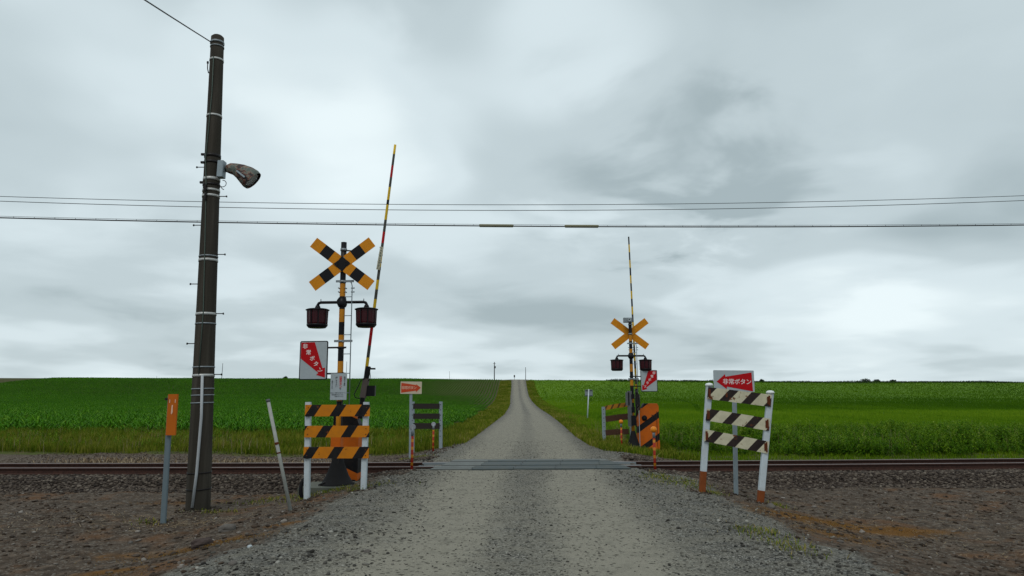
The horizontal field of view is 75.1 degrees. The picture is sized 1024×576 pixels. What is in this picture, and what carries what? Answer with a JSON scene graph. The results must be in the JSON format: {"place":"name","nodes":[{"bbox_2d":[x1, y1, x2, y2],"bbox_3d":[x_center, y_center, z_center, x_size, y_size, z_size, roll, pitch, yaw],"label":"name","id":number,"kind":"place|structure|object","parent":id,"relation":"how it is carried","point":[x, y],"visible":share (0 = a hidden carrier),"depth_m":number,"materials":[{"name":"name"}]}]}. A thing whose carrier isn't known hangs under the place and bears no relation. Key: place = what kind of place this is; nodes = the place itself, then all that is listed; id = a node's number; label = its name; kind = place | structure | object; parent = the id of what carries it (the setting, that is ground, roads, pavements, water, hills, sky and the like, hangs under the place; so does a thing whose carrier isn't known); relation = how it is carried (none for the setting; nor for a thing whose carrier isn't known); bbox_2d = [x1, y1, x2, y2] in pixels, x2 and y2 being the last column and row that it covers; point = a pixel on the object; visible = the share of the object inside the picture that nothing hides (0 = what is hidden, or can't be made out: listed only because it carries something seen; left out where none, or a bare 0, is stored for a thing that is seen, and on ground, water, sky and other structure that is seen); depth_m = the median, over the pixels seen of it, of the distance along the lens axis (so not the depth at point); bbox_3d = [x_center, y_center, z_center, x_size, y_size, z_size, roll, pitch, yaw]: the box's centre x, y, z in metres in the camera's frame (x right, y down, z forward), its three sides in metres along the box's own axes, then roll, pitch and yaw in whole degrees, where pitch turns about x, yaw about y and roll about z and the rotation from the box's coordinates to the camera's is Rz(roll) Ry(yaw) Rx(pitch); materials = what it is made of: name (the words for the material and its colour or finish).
{"place":"outdoors","nodes":[
{"label":"outdoors","id":0,"kind":"place"},
{"bbox_2d":[0,378,1023,575],"bbox_3d":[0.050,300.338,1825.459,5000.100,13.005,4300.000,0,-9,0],"label":"ground","id":1,"kind":"structure","parent":0,"point":[524,418],"depth_m":9.58,"materials":[{"name":"grey gravel"}]},
{"bbox_2d":[160,394,178,523],"bbox_3d":[-5.554,2.821,10.746,0.208,2.194,0.122,0,-9,0],"label":"marker post","id":2,"kind":"object","parent":1,"relation":"on","point":[172,412],"visible":0.94,"depth_m":10.80,"materials":[{"name":"metal"}]},
{"bbox_2d":[190,537,213,549],"bbox_3d":[-3.827,3.151,8.233,0.206,0.125,0.270,-7,-12,38],"label":"rock","id":3,"kind":"object","parent":1,"relation":"on","point":[197,543],"visible":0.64,"depth_m":8.15,"materials":[{"name":"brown stone"}]},
{"bbox_2d":[185,34,226,510],"bbox_3d":[-5.650,-0.414,12.416,0.771,9.268,0.449,0,-9,0],"label":"utility pole","id":4,"kind":"object","parent":1,"relation":"on","point":[198,484],"visible":0.94,"depth_m":12.18,"materials":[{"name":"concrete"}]},
{"bbox_2d":[144,0,210,41],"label":"service wire","id":5,"kind":"object","parent":4,"relation":"attached to","point":[176,20],"visible":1,"depth_m":11.08,"materials":[{"name":"black metal"}]},
{"bbox_2d":[216,160,260,189],"bbox_3d":[-5.189,-2.129,12.683,0.785,0.560,0.328,0,-9,0],"label":"floodlight","id":6,"kind":"object","parent":4,"relation":"attached to","point":[246,176],"visible":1,"depth_m":12.62,"materials":[{"name":"metal"}]},
{"bbox_2d":[218,524,235,532],"bbox_3d":[-3.916,3.298,9.170,0.233,0.118,0.188,4,-10,-25],"label":"rock","id":7,"kind":"object","parent":1,"relation":"on","point":[226,527],"visible":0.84,"depth_m":9.10,"materials":[{"name":"grey stone"}]},
{"bbox_2d":[228,560,236,565],"bbox_3d":[-2.767,2.724,6.599,0.082,0.050,0.107,14,-17,-55],"label":"rock","id":8,"kind":"object","parent":1,"relation":"on","point":[232,562],"visible":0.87,"depth_m":6.57,"materials":[{"name":"grey stone"}]},
{"bbox_2d":[0,423,476,455],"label":"verge grass","id":9,"kind":"structure","parent":1,"relation":"on","point":[398,445],"depth_m":24.77,"materials":[{"name":"green plant"}]},
{"bbox_2d":[0,377,500,432],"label":"maize crop","id":10,"kind":"object","parent":1,"relation":"on","point":[237,410],"visible":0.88,"depth_m":111.22,"materials":[{"name":"green plant"}]},
{"bbox_2d":[266,399,291,510],"bbox_3d":[-3.588,2.653,10.306,0.544,1.855,0.062,0,-9,0],"label":"leaning pipe","id":11,"kind":"object","parent":1,"relation":"on","point":[279,455],"visible":0.92,"depth_m":10.30,"materials":[{"name":"white metal"}]},
{"bbox_2d":[299,478,303,498],"bbox_3d":[-3.713,3.597,11.935,0.218,0.408,0.070,8,-13,-42],"label":"rubber ring","id":12,"kind":"object","parent":1,"relation":"on","point":[301,484],"visible":0.56,"depth_m":11.87,"materials":[{"name":"black rubber"}]},
{"bbox_2d":[303,402,369,498],"bbox_3d":[-3.152,2.994,11.932,1.193,1.881,0.131,0,-9,0],"label":"striped barricade","id":13,"kind":"object","parent":1,"relation":"on","point":[362,431],"visible":0.93,"depth_m":11.94,"materials":[{"name":"orange wood"}]},
{"bbox_2d":[297,237,377,496],"bbox_3d":[-3.501,1.520,13.482,1.544,5.167,0.960,-1,-9,0],"label":"crossing signal","id":14,"kind":"object","parent":1,"relation":"on","point":[313,362],"visible":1,"depth_m":13.46,"materials":[{"name":"metal"}]},
{"bbox_2d":[1,443,685,462],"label":"side stones","id":15,"kind":"object","parent":1,"relation":"on","point":[430,451],"visible":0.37,"depth_m":21.34,"materials":[{"name":"stone"}]},
{"bbox_2d":[333,144,395,480],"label":"crossing gate","id":16,"kind":"structure","parent":1,"relation":"on","point":[353,466],"depth_m":14.03,"materials":[{"name":"metal"}]},
{"bbox_2d":[400,382,421,457],"bbox_3d":[-2.824,3.741,18.525,0.598,2.260,0.076,0,-9,0],"label":"arrow sign","id":17,"kind":"object","parent":1,"relation":"on","point":[410,388],"visible":1,"depth_m":18.63,"materials":[{"name":"grey metal"}]},
{"bbox_2d":[410,424,415,469],"bbox_3d":[-2.233,3.609,14.912,0.140,1.109,0.066,0,-9,0],"label":"delineator post","id":18,"kind":"object","parent":1,"relation":"on","point":[412,427],"visible":0.98,"depth_m":14.92,"materials":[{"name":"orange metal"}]},
{"bbox_2d":[412,402,442,452],"bbox_3d":[-2.810,4.628,21.927,1.063,1.758,0.095,0,-9,0],"label":"slat barrier","id":19,"kind":"object","parent":1,"relation":"on","point":[439,416],"visible":0.74,"depth_m":21.95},
{"bbox_2d":[431,422,435,450],"bbox_3d":[-2.447,4.673,20.716,0.140,0.995,0.066,0,-9,0],"label":"delineator post","id":20,"kind":"object","parent":1,"relation":"on","point":[433,424],"visible":0.96,"depth_m":20.72,"materials":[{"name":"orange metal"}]},
{"bbox_2d":[145,469,770,526],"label":"soil crumbs","id":21,"kind":"object","parent":1,"relation":"on","point":[369,488],"visible":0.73,"depth_m":11.50,"materials":[{"name":"brown soil"}]},
{"bbox_2d":[123,453,849,559],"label":"shoulder weeds","id":22,"kind":"object","parent":1,"relation":"on","point":[656,476],"visible":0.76,"depth_m":11.49,"materials":[{"name":"green plant"}]},
{"bbox_2d":[34,454,987,462],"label":"dry tufts","id":23,"kind":"object","parent":1,"relation":"on","point":[256,459],"visible":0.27,"depth_m":20.19,"materials":[{"name":"plant"}]},
{"bbox_2d":[0,458,1023,476],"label":"railway track","id":24,"kind":"structure","parent":1,"relation":"on","point":[44,469],"depth_m":16.38,"materials":[{"name":"brown metal"}]},
{"bbox_2d":[0,475,1023,575],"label":"soil clods","id":25,"kind":"object","parent":1,"relation":"on","point":[885,551],"visible":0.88,"depth_m":9.81,"materials":[{"name":"brown soil"}]},
{"bbox_2d":[2,421,1021,453],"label":"seed stalks","id":26,"kind":"object","parent":1,"relation":"on","point":[429,435],"visible":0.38,"depth_m":24.40,"materials":[{"name":"plant"}]},
{"bbox_2d":[0,454,1023,495],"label":"track ballast","id":27,"kind":"structure","parent":1,"relation":"on","point":[966,473],"depth_m":14.91,"materials":[{"name":"gravel"}]},
{"bbox_2d":[1,451,1023,557],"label":"straw litter","id":28,"kind":"object","parent":1,"relation":"on","point":[578,488],"visible":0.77,"depth_m":10.37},
{"bbox_2d":[78,501,973,575],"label":"moss patch","id":29,"kind":"object","parent":1,"relation":"on","point":[206,545],"visible":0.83,"depth_m":8.77,"materials":[{"name":"green plant"}]},
{"bbox_2d":[430,459,630,469],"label":"crossing deck","id":30,"kind":"structure","parent":1,"relation":"on","point":[511,464],"depth_m":15.98,"materials":[{"name":"concrete"}]},
{"bbox_2d":[585,389,592,417],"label":"road sign","id":31,"kind":"object","parent":1,"relation":"on","point":[588,392],"visible":0.87,"depth_m":48.88,"materials":[{"name":"grey metal"}]},
{"bbox_2d":[602,403,630,439],"bbox_3d":[3.777,4.941,23.826,1.105,1.690,0.122,-1,-9,9],"label":"board barrier","id":32,"kind":"object","parent":1,"relation":"on","point":[605,419],"visible":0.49,"depth_m":23.84,"materials":[{"name":"brown wood"}]},
{"bbox_2d":[619,420,622,444],"bbox_3d":[3.675,4.960,22.392,0.145,1.056,0.145,0,-9,0],"label":"delineator post","id":33,"kind":"object","parent":1,"relation":"on","point":[620,421],"visible":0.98,"depth_m":22.40,"materials":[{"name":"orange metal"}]},
{"bbox_2d":[610,318,657,446],"bbox_3d":[4.231,3.308,23.170,1.613,4.578,0.680,0,-9,0],"label":"crossing signal","id":34,"kind":"object","parent":1,"relation":"on","point":[648,376],"visible":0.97,"depth_m":23.13,"materials":[{"name":"metal"}]},
{"bbox_2d":[628,237,659,450],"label":"crossing gate","id":35,"kind":"structure","parent":1,"relation":"on","point":[648,414],"depth_m":23.17,"materials":[{"name":"metal"}]},
{"bbox_2d":[650,426,656,469],"bbox_3d":[3.186,3.642,14.907,0.145,1.070,0.145,0,-9,0],"label":"delineator post","id":36,"kind":"object","parent":1,"relation":"on","point":[653,429],"visible":0.97,"depth_m":14.90,"materials":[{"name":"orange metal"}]},
{"bbox_2d":[713,370,754,494],"bbox_3d":[4.094,2.695,12.161,0.751,2.375,0.076,0,-9,0],"label":"arrow sign","id":37,"kind":"object","parent":1,"relation":"on","point":[740,380],"visible":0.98,"depth_m":12.28,"materials":[{"name":"red metal"}]},
{"bbox_2d":[699,383,773,502],"bbox_3d":[3.886,2.824,11.566,1.382,2.337,0.206,-2,-10,14],"label":"leaning barricade","id":38,"kind":"object","parent":1,"relation":"on","point":[742,420],"visible":0.98,"depth_m":11.57,"materials":[{"name":"white paint"}]},
{"bbox_2d":[766,503,775,508],"bbox_3d":[4.172,3.517,10.745,0.138,0.090,0.183,-2,-10,13],"label":"rock","id":39,"kind":"object","parent":1,"relation":"on","point":[770,505],"visible":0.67,"depth_m":10.70,"materials":[{"name":"grey stone"}]},
{"bbox_2d":[530,379,1023,434],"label":"cereal crop","id":40,"kind":"object","parent":1,"relation":"on","point":[864,411],"visible":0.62,"depth_m":98.40,"materials":[{"name":"green plant"}]},
{"bbox_2d":[606,379,1022,383],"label":"skyline fringe","id":41,"kind":"object","parent":1,"relation":"on","point":[786,381],"visible":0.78,"depth_m":192.60,"materials":[{"name":"green plant"}]},
{"bbox_2d":[611,418,1023,456],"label":"tall weeds","id":42,"kind":"object","parent":1,"relation":"on","point":[937,437],"visible":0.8,"depth_m":24.47,"materials":[{"name":"green plant"}]},
{"bbox_2d":[0,216,1023,227],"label":"overhead cable","id":43,"kind":"object","parent":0,"point":[398,224],"visible":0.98,"depth_m":20.75,"materials":[{"name":"metal"}]},
{"bbox_2d":[0,195,1023,204],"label":"overhead wire","id":44,"kind":"object","parent":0,"point":[503,204],"visible":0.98,"depth_m":20.88,"materials":[{"name":"black metal"}]},
{"bbox_2d":[0,0,1023,381],"label":"sky","id":45,"kind":"structure","parent":0,"point":[654,104],"materials":[{"name":"grey"}]},
{"bbox_2d":[1,200,1023,210],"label":"overhead wire","id":46,"kind":"object","parent":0,"point":[507,210],"visible":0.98,"depth_m":20.86,"materials":[{"name":"black metal"}]},
{"bbox_2d":[167,440,926,575],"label":"loose gravel","id":47,"kind":"structure","parent":0,"point":[669,564],"depth_m":8.18,"materials":[{"name":"grey gravel"}]},
{"bbox_2d":[427,380,700,460],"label":"roadside grass","id":48,"kind":"structure","parent":0,"point":[497,409],"depth_m":33.74,"materials":[{"name":"green plant"}]},
{"bbox_2d":[570,423,1023,460],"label":"short grass","id":49,"kind":"structure","parent":0,"point":[1014,454],"depth_m":21.87,"materials":[{"name":"green plant"}]}
]}

